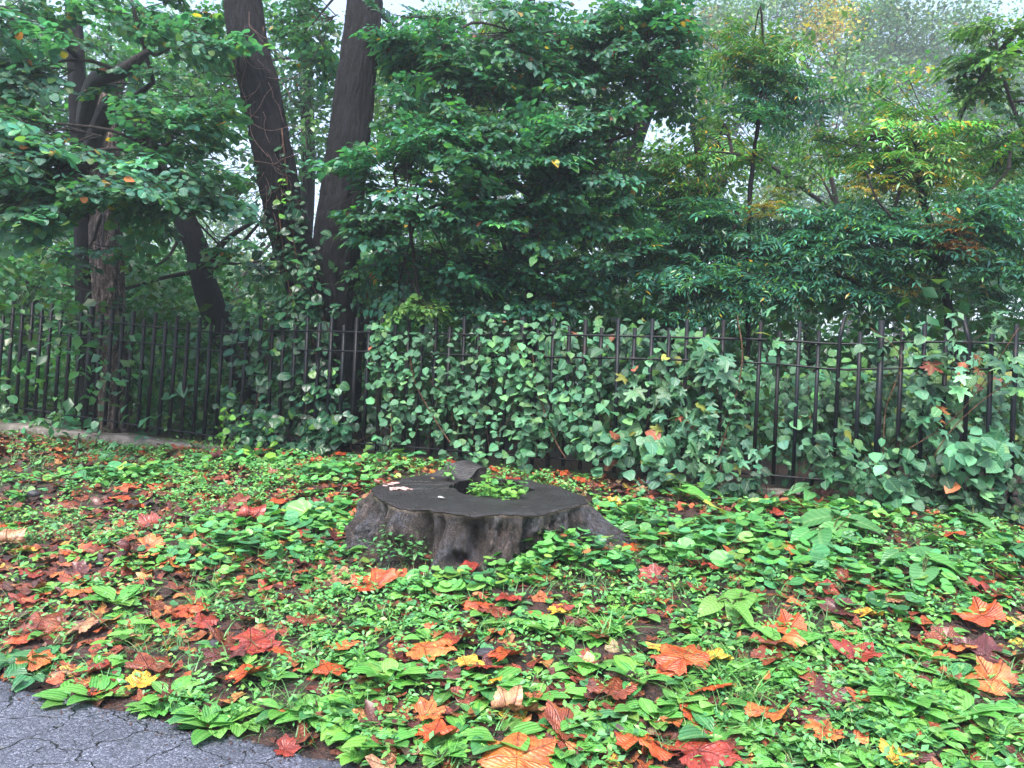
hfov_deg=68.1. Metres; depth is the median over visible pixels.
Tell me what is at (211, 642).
stone
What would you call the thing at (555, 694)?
plantain
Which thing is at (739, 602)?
burdock
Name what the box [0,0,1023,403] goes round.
sky
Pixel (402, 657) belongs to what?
fallen leaf
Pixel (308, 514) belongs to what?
violet carpet
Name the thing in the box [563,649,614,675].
plantain
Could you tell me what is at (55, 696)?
plantain
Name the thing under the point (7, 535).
fallen leaf
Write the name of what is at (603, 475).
fallen leaf
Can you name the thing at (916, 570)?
burdock
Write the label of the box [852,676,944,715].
plantain
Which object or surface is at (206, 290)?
leaning tree
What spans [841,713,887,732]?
plantain
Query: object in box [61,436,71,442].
fallen leaf
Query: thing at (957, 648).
fallen leaf
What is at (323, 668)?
fallen leaf
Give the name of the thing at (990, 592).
stick
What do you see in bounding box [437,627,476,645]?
fallen leaf
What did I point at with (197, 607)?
fallen leaf
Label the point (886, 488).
bush
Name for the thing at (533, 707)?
fallen leaf
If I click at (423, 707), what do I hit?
fallen leaf
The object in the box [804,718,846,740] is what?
fallen leaf
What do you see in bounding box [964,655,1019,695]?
fallen leaf
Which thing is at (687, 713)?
fallen leaf
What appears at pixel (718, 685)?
fallen leaf
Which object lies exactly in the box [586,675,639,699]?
fallen leaf
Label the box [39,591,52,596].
fallen leaf
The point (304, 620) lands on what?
fallen leaf
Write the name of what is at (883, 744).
fallen leaf
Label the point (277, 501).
fallen leaf
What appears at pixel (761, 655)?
fallen leaf
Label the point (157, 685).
plantain
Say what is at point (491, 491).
hollow weeds
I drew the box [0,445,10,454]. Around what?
fallen leaf
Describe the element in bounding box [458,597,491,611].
fallen leaf
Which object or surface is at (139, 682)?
fallen leaf
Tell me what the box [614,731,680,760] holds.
fallen leaf
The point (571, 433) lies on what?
creeper
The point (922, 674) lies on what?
fallen leaf
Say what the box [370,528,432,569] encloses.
weed sprig
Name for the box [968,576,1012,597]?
fallen leaf
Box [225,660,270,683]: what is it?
fallen leaf
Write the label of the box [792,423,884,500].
bush
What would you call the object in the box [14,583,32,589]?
fallen leaf
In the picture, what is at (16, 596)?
fallen leaf
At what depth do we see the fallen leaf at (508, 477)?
6.91 m
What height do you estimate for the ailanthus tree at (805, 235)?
4.663 m
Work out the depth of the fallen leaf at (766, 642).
3.96 m
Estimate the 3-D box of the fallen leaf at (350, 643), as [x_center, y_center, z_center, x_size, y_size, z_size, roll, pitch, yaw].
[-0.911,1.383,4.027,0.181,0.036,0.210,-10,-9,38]
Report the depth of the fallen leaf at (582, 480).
6.98 m
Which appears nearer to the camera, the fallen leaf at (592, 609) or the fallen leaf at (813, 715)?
the fallen leaf at (813, 715)
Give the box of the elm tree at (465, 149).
[300,0,710,450]
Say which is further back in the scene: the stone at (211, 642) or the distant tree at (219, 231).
the distant tree at (219, 231)
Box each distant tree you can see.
[0,0,277,252]
[51,165,277,395]
[299,0,667,411]
[641,0,876,388]
[708,0,1020,356]
[726,148,1019,360]
[853,0,1023,420]
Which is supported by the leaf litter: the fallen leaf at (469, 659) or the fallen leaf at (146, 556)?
the fallen leaf at (146, 556)
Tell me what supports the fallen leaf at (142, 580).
on the leaf litter
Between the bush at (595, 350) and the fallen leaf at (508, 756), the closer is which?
the fallen leaf at (508, 756)
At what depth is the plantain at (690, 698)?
3.51 m
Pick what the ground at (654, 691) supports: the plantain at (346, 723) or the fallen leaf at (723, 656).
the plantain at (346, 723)
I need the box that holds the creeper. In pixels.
[353,293,636,475]
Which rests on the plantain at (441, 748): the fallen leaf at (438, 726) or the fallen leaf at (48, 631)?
the fallen leaf at (438, 726)
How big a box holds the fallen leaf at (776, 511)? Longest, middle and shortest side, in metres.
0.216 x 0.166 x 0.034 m
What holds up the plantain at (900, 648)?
on the ground at (654, 691)
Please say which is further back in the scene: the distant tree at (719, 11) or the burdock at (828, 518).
the distant tree at (719, 11)
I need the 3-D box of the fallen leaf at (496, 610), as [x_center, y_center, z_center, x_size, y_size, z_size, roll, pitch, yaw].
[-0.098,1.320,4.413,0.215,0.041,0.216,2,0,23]
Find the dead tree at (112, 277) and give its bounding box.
[88,79,133,432]
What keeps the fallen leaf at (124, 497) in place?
on the ground at (654, 691)
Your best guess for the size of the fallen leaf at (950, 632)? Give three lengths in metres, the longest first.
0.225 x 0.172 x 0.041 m
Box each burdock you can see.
[620,500,668,530]
[661,476,724,513]
[697,588,755,627]
[787,482,846,500]
[790,508,887,545]
[881,502,997,563]
[903,546,967,591]
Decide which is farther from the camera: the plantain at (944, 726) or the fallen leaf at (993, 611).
the fallen leaf at (993, 611)
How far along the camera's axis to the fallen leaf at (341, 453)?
8.25 m
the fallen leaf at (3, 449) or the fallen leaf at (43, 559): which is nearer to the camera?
the fallen leaf at (43, 559)
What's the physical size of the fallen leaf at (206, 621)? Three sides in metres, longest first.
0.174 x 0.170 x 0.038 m
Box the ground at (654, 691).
[0,395,1023,767]
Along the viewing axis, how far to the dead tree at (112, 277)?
9.90 m
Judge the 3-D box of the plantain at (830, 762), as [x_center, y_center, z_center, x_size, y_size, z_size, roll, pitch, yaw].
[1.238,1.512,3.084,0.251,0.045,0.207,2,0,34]
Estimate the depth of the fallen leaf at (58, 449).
8.55 m
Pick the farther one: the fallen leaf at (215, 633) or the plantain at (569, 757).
the fallen leaf at (215, 633)
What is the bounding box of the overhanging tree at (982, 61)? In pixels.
[927,14,1023,155]
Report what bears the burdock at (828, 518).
on the ground at (654, 691)
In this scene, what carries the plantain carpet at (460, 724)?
on the ground at (654, 691)
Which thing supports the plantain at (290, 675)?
on the ground at (654, 691)
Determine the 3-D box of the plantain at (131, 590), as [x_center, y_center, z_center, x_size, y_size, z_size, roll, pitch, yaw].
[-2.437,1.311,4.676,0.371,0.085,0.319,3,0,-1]
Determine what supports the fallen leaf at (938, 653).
on the ground at (654, 691)
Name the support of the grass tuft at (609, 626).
on the ground at (654, 691)
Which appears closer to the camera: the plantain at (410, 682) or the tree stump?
the plantain at (410, 682)
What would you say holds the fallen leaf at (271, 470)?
on the violet carpet at (308, 514)
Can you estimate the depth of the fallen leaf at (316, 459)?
7.94 m
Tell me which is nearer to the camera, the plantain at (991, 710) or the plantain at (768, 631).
the plantain at (991, 710)
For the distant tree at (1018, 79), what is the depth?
50.45 m
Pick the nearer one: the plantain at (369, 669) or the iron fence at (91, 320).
the plantain at (369, 669)
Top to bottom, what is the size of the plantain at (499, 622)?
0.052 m
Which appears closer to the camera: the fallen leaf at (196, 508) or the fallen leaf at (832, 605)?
the fallen leaf at (832, 605)
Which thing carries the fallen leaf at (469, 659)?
on the fallen leaf at (452, 675)
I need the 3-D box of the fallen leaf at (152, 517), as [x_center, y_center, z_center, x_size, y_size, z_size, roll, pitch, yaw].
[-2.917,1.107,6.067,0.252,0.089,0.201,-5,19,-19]
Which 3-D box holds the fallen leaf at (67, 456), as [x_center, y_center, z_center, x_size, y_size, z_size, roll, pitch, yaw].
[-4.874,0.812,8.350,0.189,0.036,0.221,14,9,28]
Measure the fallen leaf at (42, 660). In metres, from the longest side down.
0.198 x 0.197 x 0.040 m
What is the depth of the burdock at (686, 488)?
6.52 m
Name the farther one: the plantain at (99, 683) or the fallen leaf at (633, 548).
the fallen leaf at (633, 548)
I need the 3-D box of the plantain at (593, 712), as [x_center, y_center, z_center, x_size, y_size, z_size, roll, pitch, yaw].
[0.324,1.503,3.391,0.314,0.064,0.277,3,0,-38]
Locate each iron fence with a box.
[0,301,251,442]
[254,316,740,481]
[737,316,1023,505]
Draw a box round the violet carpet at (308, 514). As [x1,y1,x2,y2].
[0,432,1023,767]
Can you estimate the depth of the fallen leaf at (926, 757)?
3.03 m
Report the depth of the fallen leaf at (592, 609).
4.44 m
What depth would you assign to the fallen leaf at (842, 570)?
4.76 m
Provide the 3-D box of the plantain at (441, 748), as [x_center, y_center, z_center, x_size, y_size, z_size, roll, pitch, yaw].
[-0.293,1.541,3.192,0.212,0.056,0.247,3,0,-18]
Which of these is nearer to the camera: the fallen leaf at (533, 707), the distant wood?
the fallen leaf at (533, 707)
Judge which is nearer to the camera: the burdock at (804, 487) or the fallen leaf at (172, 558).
the fallen leaf at (172, 558)
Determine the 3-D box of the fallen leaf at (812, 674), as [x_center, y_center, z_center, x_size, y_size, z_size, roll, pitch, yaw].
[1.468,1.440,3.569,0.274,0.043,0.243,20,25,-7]
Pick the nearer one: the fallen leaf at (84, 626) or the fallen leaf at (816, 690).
the fallen leaf at (816, 690)
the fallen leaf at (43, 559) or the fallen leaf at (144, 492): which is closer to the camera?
the fallen leaf at (43, 559)
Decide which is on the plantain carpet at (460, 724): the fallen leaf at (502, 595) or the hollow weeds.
the fallen leaf at (502, 595)
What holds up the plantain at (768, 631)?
on the ground at (654, 691)
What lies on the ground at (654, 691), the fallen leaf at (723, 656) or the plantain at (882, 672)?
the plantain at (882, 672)
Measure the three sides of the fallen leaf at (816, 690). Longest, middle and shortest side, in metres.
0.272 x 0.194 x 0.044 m
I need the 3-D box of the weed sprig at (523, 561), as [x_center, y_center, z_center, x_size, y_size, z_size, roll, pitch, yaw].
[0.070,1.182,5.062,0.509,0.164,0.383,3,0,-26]
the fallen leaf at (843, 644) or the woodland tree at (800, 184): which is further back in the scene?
the woodland tree at (800, 184)
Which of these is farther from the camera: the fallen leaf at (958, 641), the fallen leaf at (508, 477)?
the fallen leaf at (508, 477)
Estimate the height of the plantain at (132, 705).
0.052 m
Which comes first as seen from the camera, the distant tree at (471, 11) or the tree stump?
the tree stump
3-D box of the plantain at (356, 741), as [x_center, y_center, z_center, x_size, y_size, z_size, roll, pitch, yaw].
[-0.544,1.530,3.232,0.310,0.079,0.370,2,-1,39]
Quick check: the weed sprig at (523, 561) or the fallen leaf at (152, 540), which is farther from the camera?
the fallen leaf at (152, 540)
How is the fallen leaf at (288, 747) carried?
on the road
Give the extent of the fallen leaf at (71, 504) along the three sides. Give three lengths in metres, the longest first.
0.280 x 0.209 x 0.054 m
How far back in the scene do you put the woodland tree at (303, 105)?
15.71 m
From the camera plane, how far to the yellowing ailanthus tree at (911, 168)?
8.49 m
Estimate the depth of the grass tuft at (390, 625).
4.21 m
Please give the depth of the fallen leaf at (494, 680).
3.66 m
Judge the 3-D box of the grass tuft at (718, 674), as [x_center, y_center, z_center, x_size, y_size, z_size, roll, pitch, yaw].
[0.993,1.384,3.726,0.514,0.150,0.583,3,0,-37]
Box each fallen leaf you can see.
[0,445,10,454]
[0,528,27,543]
[0,623,30,645]
[3,630,36,644]
[8,593,48,603]
[14,520,39,531]
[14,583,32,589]
[15,649,55,670]
[17,547,36,550]
[17,609,68,629]
[18,567,43,577]
[37,529,61,536]
[37,557,58,561]
[38,621,81,640]
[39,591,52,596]
[45,571,66,577]
[48,448,70,450]
[50,501,82,511]
[51,482,69,486]
[60,454,74,459]
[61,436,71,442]
[61,586,93,596]
[62,541,91,554]
[62,559,88,577]
[66,617,99,634]
[76,461,94,465]
[78,659,117,675]
[86,543,105,556]
[86,688,109,694]
[88,454,99,460]
[89,566,120,579]
[100,541,119,545]
[109,495,132,500]
[112,539,131,557]
[114,482,143,491]
[124,652,177,671]
[124,670,159,689]
[126,503,143,508]
[131,511,164,528]
[134,576,153,584]
[137,547,164,557]
[138,533,168,548]
[139,490,156,496]
[154,556,175,566]
[158,490,174,496]
[164,501,179,508]
[165,522,182,531]
[169,557,187,567]
[171,602,209,618]
[186,613,218,628]
[191,502,207,512]
[194,491,212,498]
[200,646,246,665]
[207,450,224,462]
[208,625,234,642]
[211,504,232,513]
[213,475,225,479]
[219,588,237,595]
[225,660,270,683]
[226,493,250,509]
[226,627,282,654]
[232,504,265,519]
[266,497,287,503]
[267,467,280,476]
[270,645,294,656]
[274,733,300,756]
[276,581,295,589]
[281,526,311,537]
[286,612,327,626]
[289,569,308,573]
[295,558,314,566]
[311,456,320,461]
[311,560,325,569]
[312,659,347,679]
[318,483,328,489]
[323,638,360,649]
[325,566,355,583]
[325,601,340,608]
[328,528,344,539]
[334,451,347,455]
[350,567,397,591]
[371,478,393,484]
[392,642,418,661]
[395,568,410,580]
[398,638,457,661]
[413,697,447,720]
[415,718,458,742]
[422,666,460,685]
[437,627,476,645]
[452,654,485,666]
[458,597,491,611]
[460,560,483,573]
[460,675,502,687]
[464,664,504,669]
[477,606,512,617]
[477,732,558,767]
[486,646,524,661]
[487,685,525,710]
[489,465,502,472]
[492,592,522,600]
[499,702,546,711]
[504,475,522,479]
[536,476,552,480]
[543,699,594,741]
[547,603,570,613]
[552,469,569,476]
[552,602,574,610]
[573,476,590,481]
[585,603,610,613]
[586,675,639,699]
[586,698,600,710]
[589,473,609,479]
[608,495,621,504]
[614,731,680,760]
[622,543,646,551]
[626,682,644,698]
[638,564,667,583]
[650,643,709,676]
[669,738,744,767]
[679,702,716,726]
[683,683,732,694]
[701,561,727,568]
[706,647,733,661]
[717,518,735,524]
[744,701,791,721]
[746,571,774,582]
[748,631,788,651]
[750,644,790,664]
[756,691,777,708]
[764,608,807,634]
[766,507,784,515]
[773,632,807,653]
[784,541,809,554]
[785,705,829,727]
[798,667,817,694]
[798,674,852,710]
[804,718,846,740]
[814,578,840,594]
[816,488,832,498]
[817,597,862,616]
[828,638,884,663]
[831,565,868,583]
[853,607,885,616]
[867,585,896,592]
[878,737,919,766]
[880,740,936,767]
[881,659,936,681]
[885,591,904,602]
[894,672,918,690]
[910,645,945,656]
[924,625,962,650]
[937,644,977,651]
[942,530,965,536]
[949,596,1007,626]
[949,636,973,659]
[958,573,996,586]
[962,633,1018,666]
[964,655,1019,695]
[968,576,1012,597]
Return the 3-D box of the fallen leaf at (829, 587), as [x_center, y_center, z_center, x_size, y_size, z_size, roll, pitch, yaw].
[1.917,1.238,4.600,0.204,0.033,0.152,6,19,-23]
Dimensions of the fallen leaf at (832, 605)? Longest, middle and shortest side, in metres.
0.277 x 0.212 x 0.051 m
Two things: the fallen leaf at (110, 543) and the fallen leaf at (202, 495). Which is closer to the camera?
the fallen leaf at (110, 543)
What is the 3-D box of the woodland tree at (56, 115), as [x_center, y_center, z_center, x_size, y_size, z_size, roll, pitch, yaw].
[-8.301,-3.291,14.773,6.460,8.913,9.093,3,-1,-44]
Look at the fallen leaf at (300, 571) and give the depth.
5.03 m
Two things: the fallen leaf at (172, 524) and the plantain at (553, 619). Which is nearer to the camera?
the plantain at (553, 619)
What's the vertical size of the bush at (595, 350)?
1.707 m
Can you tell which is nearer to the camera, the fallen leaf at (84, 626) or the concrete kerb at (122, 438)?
the fallen leaf at (84, 626)
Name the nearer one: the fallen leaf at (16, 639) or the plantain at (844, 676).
the plantain at (844, 676)
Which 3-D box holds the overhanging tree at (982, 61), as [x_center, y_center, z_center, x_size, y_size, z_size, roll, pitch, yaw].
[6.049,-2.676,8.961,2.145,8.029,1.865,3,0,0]
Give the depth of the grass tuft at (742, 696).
3.57 m
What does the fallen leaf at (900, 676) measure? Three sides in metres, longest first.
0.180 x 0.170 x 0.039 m
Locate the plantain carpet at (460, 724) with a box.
[0,440,1023,767]
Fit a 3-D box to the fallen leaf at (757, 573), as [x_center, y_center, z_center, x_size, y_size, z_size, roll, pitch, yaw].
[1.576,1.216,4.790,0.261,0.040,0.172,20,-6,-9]
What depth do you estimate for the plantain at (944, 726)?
3.23 m
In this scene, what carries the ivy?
attached to the twin trunk tree at (351, 72)
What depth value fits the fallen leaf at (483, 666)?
3.75 m
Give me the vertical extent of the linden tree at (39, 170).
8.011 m
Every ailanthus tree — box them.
[580,112,991,457]
[664,6,881,468]
[787,92,1023,451]
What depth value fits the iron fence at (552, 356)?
7.94 m
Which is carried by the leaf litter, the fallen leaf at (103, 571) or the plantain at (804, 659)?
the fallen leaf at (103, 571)
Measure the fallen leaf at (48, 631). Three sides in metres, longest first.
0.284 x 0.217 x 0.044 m
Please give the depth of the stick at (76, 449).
8.52 m
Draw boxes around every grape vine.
[581,305,785,501]
[853,304,1023,489]
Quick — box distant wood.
[6,232,1023,422]
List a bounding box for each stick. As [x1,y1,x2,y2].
[67,433,79,461]
[881,533,903,551]
[963,584,1017,600]
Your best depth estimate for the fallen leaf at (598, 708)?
3.48 m
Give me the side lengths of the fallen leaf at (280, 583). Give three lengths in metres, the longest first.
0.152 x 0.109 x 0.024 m
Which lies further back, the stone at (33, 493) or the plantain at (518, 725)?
the stone at (33, 493)
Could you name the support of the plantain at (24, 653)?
on the ground at (654, 691)
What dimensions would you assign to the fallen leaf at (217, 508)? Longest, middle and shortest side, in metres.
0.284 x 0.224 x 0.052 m
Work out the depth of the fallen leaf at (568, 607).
4.42 m
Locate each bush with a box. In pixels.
[0,384,167,460]
[363,316,752,478]
[716,328,1023,525]
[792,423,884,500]
[847,444,939,514]
[941,426,1012,508]
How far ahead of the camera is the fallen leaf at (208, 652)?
3.94 m
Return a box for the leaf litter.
[0,432,1023,767]
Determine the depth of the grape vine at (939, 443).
6.19 m
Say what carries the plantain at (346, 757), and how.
on the ground at (654, 691)
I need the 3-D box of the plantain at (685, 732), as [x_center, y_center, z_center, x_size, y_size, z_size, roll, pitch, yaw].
[0.878,1.510,3.296,0.337,0.079,0.383,2,0,22]
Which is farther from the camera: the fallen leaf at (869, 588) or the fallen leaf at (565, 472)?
the fallen leaf at (565, 472)
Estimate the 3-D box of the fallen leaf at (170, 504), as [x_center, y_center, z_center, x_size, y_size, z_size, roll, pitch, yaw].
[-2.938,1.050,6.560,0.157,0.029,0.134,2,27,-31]
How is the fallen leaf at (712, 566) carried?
on the plantain carpet at (460, 724)
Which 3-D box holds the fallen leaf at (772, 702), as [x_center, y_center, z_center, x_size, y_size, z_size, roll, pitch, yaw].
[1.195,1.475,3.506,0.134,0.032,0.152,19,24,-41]
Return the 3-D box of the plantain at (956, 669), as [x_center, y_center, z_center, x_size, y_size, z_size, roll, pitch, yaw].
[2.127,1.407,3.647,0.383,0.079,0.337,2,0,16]
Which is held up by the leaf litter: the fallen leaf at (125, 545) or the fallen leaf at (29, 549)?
the fallen leaf at (125, 545)
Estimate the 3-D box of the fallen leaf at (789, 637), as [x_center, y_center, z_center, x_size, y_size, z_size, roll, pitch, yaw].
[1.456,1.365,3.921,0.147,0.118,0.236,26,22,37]
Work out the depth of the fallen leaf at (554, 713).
3.34 m
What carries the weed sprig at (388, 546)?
on the ground at (654, 691)
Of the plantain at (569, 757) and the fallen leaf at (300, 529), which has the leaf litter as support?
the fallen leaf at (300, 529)
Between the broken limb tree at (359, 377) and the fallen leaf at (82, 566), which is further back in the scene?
the broken limb tree at (359, 377)
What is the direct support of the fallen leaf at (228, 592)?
on the ground at (654, 691)
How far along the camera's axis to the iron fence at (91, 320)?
9.34 m
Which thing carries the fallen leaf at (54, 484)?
on the ground at (654, 691)
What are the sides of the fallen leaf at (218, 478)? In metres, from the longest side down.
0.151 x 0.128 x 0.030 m
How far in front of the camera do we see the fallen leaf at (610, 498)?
6.46 m
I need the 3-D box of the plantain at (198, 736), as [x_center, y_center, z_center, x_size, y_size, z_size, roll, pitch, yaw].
[-1.318,1.531,3.433,0.310,0.079,0.370,2,-1,42]
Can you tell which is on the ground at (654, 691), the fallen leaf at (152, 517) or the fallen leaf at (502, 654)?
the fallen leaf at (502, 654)
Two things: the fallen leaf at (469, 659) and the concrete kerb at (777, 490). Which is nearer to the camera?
the fallen leaf at (469, 659)
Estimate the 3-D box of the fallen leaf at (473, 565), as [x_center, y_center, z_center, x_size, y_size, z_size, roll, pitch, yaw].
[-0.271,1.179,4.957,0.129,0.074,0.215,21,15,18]
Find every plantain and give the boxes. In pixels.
[9,644,71,672]
[30,582,65,599]
[32,680,113,708]
[58,674,133,704]
[78,584,154,605]
[90,635,131,644]
[125,692,168,716]
[139,675,207,711]
[169,700,240,723]
[177,702,264,744]
[247,667,298,686]
[253,694,315,722]
[274,694,357,731]
[319,689,387,714]
[320,717,362,744]
[336,742,378,765]
[342,723,421,749]
[348,658,428,688]
[400,674,439,686]
[416,735,469,767]
[425,663,485,691]
[455,697,496,723]
[461,666,530,700]
[462,718,545,754]
[496,615,524,631]
[497,683,569,705]
[516,614,576,648]
[544,729,606,767]
[560,703,622,731]
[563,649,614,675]
[606,655,672,697]
[629,698,683,730]
[656,688,707,721]
[678,710,752,753]
[728,661,775,692]
[729,714,781,739]
[750,625,823,656]
[775,655,823,674]
[783,740,848,767]
[822,670,857,688]
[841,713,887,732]
[842,661,896,686]
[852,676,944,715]
[885,643,950,673]
[907,717,958,738]
[912,658,982,690]
[936,688,1003,722]
[963,711,1023,757]
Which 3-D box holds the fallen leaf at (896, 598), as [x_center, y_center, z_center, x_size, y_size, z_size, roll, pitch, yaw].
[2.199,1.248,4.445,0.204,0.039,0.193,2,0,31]
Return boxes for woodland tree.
[0,2,296,407]
[72,0,403,413]
[294,0,621,427]
[484,0,811,416]
[618,0,980,373]
[830,49,1023,427]
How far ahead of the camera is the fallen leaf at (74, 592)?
4.70 m
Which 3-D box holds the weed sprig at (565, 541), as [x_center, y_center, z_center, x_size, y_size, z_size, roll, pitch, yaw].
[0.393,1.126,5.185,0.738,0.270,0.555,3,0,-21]
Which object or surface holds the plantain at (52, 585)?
on the ground at (654, 691)
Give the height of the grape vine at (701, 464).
1.801 m
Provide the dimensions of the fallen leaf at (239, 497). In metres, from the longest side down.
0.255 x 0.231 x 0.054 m
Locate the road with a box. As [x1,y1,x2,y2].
[0,681,357,767]
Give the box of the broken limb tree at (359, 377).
[356,251,433,440]
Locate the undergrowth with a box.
[0,236,1023,475]
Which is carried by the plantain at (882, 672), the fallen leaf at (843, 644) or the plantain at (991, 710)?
the fallen leaf at (843, 644)
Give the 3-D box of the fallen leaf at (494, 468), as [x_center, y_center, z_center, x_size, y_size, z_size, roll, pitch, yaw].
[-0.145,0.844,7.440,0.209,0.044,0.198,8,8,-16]
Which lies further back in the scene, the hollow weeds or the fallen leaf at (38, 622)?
the hollow weeds
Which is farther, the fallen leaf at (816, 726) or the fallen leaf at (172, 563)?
the fallen leaf at (172, 563)
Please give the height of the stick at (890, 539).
0.077 m
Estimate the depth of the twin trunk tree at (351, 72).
9.09 m
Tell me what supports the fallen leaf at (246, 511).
on the violet carpet at (308, 514)
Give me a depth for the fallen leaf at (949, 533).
5.40 m
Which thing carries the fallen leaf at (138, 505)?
on the ground at (654, 691)
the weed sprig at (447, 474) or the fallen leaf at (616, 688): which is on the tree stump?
the weed sprig at (447, 474)
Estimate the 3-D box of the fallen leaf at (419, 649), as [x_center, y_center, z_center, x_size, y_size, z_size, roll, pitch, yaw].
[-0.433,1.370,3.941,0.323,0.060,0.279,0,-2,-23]
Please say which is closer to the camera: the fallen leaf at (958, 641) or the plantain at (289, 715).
the plantain at (289, 715)
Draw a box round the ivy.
[208,26,363,456]
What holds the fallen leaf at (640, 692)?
on the ground at (654, 691)
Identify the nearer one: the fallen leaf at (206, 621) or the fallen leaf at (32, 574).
the fallen leaf at (206, 621)
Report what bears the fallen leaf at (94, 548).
on the violet carpet at (308, 514)
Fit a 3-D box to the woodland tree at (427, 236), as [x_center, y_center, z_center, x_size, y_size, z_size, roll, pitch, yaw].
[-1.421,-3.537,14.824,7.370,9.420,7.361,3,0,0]
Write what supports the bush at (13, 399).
on the ground at (654, 691)
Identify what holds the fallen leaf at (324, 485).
on the leaf litter
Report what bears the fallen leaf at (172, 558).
on the leaf litter
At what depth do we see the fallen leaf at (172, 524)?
5.93 m
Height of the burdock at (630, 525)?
0.207 m
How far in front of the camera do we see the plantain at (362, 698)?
3.55 m
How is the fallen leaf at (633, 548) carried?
on the violet carpet at (308, 514)
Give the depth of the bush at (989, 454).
5.85 m
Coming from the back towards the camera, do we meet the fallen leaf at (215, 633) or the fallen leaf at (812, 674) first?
the fallen leaf at (215, 633)
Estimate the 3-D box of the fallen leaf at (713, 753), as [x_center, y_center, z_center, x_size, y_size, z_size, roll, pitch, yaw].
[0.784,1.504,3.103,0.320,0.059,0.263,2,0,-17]
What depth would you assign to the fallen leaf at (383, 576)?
4.84 m
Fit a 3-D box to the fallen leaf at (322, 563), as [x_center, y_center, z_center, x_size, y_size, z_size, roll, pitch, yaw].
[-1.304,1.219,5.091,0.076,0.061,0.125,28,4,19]
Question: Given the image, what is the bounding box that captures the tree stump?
[338,460,653,574]
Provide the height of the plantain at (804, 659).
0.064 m
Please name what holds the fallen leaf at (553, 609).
on the plantain carpet at (460, 724)
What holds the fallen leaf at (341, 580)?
on the ground at (654, 691)
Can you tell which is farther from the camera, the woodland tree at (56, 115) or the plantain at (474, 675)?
the woodland tree at (56, 115)
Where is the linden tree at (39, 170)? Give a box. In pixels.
[0,0,279,428]
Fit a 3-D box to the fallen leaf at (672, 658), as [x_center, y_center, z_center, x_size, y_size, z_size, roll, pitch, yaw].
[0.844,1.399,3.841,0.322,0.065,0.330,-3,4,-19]
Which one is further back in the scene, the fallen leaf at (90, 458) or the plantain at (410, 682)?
the fallen leaf at (90, 458)
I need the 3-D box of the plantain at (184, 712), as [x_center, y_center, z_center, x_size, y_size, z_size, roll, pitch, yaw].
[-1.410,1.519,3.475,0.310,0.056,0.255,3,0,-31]
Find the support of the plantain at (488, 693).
on the ground at (654, 691)
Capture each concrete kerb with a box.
[0,421,230,449]
[689,482,840,495]
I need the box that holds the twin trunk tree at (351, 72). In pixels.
[102,0,465,447]
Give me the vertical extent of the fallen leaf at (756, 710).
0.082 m
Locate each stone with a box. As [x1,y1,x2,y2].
[26,490,40,496]
[209,639,224,647]
[474,647,493,658]
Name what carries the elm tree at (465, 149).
on the ground at (654, 691)
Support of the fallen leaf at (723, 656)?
on the leaf litter
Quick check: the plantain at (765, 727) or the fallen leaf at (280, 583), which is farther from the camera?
the fallen leaf at (280, 583)
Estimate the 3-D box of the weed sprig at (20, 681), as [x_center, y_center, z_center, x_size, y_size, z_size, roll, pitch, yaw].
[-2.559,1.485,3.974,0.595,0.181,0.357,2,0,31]
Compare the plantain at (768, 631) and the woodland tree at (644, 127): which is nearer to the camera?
the plantain at (768, 631)
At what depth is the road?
3.24 m
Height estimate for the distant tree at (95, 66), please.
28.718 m
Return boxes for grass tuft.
[156,580,245,609]
[350,613,428,636]
[558,602,666,640]
[665,641,774,698]
[697,659,795,723]
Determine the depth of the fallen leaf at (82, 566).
5.09 m
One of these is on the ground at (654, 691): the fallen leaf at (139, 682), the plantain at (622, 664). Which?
the plantain at (622, 664)
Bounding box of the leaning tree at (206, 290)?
[61,120,276,434]
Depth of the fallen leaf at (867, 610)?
4.25 m
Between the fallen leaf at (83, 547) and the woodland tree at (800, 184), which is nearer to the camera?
the fallen leaf at (83, 547)
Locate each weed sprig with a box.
[0,645,57,691]
[355,525,403,561]
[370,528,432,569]
[435,457,457,480]
[483,550,558,577]
[521,526,632,573]
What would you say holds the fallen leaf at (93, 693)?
on the ground at (654, 691)
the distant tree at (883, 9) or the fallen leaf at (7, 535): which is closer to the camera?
the fallen leaf at (7, 535)
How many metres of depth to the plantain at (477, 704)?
3.49 m
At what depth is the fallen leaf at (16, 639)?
4.19 m
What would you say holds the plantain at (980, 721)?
on the ground at (654, 691)
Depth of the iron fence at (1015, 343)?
6.47 m
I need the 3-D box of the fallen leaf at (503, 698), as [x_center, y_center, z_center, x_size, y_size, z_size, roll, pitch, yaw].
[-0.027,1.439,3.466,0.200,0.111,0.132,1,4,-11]
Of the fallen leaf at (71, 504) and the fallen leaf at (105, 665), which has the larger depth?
the fallen leaf at (71, 504)
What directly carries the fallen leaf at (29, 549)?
on the plantain carpet at (460, 724)
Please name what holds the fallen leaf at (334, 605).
on the ground at (654, 691)
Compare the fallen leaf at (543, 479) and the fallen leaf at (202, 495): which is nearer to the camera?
the fallen leaf at (202, 495)
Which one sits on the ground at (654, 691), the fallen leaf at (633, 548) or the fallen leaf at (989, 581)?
the fallen leaf at (989, 581)
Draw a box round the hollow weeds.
[467,468,529,515]
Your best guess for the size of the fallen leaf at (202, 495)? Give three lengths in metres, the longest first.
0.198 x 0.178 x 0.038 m
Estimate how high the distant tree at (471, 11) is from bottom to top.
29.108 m

